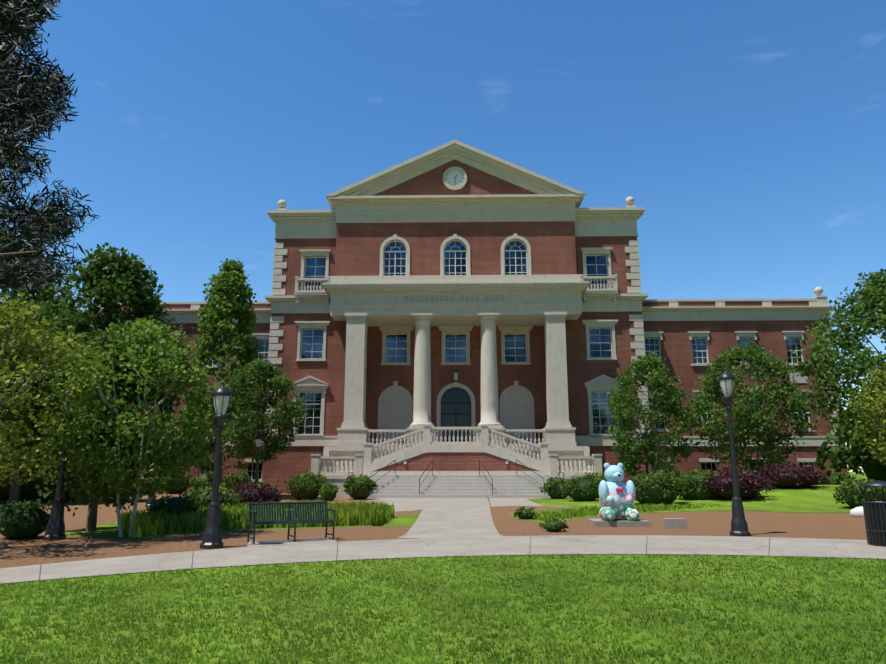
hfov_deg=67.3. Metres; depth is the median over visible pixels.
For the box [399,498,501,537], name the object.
entrance path
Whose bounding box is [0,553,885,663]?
grass blades
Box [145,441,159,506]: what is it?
lamp post wing
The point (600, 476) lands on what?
stair shrub
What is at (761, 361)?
tree
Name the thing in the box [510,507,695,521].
lawn strip
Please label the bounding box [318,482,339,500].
stair shrub
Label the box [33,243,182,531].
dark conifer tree
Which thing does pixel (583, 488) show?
bush
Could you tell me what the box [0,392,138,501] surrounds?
tree
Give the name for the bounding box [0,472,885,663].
lawn
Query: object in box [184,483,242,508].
green shrub
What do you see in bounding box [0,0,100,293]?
overhanging pine
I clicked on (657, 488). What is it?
hedge
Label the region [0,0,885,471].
sky
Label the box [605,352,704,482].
tree
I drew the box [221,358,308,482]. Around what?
tree
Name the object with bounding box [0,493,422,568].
straw bed
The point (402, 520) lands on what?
lawn patch
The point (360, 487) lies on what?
stair shrub
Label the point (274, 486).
stair shrub
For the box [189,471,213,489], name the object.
hedge
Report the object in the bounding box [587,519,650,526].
bear plinth
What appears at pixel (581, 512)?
rough grass
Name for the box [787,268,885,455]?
tree
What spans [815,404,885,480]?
tree
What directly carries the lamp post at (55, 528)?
on the straw bed at (37, 550)
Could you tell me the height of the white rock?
0.520 m
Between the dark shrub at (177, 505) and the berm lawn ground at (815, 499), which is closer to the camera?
the dark shrub at (177, 505)
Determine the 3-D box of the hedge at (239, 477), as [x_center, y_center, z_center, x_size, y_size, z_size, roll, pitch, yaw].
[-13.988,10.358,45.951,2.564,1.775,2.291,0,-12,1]
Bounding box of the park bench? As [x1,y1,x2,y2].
[247,501,335,543]
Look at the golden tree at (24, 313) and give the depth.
13.89 m
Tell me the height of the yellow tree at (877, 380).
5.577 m
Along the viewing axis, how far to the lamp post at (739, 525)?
16.45 m
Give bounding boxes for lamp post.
[42,386,78,539]
[200,381,231,548]
[254,433,261,483]
[642,432,648,474]
[718,367,750,535]
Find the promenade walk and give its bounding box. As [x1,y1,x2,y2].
[0,535,885,582]
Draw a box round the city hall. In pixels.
[83,140,847,497]
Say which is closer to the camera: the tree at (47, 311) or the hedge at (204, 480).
the tree at (47, 311)
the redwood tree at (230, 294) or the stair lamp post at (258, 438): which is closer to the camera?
the stair lamp post at (258, 438)
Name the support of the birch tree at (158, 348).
on the lawn at (107, 530)
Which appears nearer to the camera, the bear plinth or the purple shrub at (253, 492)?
the bear plinth
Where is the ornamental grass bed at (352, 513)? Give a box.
[117,499,394,537]
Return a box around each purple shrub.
[229,478,283,503]
[702,466,773,499]
[758,461,830,487]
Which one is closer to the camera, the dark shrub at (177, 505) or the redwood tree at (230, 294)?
the dark shrub at (177, 505)
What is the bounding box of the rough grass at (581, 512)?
[515,502,723,520]
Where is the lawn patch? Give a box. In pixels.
[371,515,418,527]
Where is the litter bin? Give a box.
[859,481,885,546]
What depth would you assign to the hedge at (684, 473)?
45.06 m
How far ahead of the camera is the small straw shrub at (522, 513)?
21.58 m
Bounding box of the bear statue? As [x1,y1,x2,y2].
[599,463,638,520]
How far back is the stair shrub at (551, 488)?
36.61 m
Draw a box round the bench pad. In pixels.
[247,537,335,546]
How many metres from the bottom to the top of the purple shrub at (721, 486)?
1.614 m
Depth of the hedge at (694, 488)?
31.18 m
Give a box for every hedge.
[161,470,191,493]
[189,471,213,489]
[222,469,253,492]
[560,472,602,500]
[625,467,686,504]
[668,471,687,477]
[677,467,719,499]
[822,469,855,484]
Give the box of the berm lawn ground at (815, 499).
[529,485,885,512]
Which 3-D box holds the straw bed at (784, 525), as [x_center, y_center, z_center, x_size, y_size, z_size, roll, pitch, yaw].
[45.429,6.614,24.124,90.000,0.001,50.000,0,-12,1]
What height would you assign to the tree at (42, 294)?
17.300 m
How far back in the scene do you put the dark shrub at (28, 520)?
15.28 m
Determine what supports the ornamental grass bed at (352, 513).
on the lawn at (107, 530)
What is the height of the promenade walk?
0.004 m
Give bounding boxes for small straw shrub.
[514,507,535,518]
[539,517,568,531]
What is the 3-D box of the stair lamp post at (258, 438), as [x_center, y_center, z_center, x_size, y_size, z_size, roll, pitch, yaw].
[-10.214,7.367,36.465,0.480,3.590,0.457,0,-12,1]
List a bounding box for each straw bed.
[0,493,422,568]
[487,498,866,539]
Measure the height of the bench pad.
0.001 m
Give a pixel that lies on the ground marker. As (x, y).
(674, 523)
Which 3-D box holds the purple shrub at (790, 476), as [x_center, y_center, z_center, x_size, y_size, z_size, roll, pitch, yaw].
[17.416,7.167,33.313,3.490,1.398,2.722,0,-12,1]
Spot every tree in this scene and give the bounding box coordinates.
[0,225,91,395]
[0,293,112,486]
[0,297,122,502]
[0,392,138,501]
[31,315,226,536]
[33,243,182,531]
[171,257,269,489]
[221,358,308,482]
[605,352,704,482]
[687,341,820,478]
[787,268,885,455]
[815,404,885,480]
[841,363,885,465]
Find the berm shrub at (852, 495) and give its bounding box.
[833,475,885,507]
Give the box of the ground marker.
[661,518,686,528]
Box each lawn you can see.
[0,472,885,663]
[65,522,380,538]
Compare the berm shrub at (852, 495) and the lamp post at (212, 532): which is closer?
the lamp post at (212, 532)
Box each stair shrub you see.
[257,481,276,493]
[284,469,327,499]
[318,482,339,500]
[343,474,377,499]
[540,477,568,498]
[584,472,606,497]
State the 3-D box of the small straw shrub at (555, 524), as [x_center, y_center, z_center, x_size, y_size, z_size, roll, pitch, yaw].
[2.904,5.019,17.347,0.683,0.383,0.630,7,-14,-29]
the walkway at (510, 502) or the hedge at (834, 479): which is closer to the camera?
the walkway at (510, 502)
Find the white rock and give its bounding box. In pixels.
[850,506,863,516]
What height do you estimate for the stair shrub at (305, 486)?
1.747 m
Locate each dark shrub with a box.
[0,499,50,538]
[146,492,197,515]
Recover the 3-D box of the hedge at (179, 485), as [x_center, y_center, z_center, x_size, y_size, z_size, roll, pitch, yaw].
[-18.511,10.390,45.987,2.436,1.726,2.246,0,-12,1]
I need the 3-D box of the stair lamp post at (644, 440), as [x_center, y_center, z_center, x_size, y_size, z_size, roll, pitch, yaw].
[11.625,7.581,37.971,0.480,3.790,0.457,0,-12,1]
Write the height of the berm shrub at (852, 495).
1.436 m
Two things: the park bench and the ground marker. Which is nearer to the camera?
the park bench
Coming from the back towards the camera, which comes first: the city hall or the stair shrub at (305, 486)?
the city hall
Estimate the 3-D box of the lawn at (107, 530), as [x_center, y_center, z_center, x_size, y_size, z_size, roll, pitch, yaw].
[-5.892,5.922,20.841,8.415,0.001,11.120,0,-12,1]
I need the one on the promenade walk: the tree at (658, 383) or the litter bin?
the litter bin
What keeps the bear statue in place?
on the bear plinth

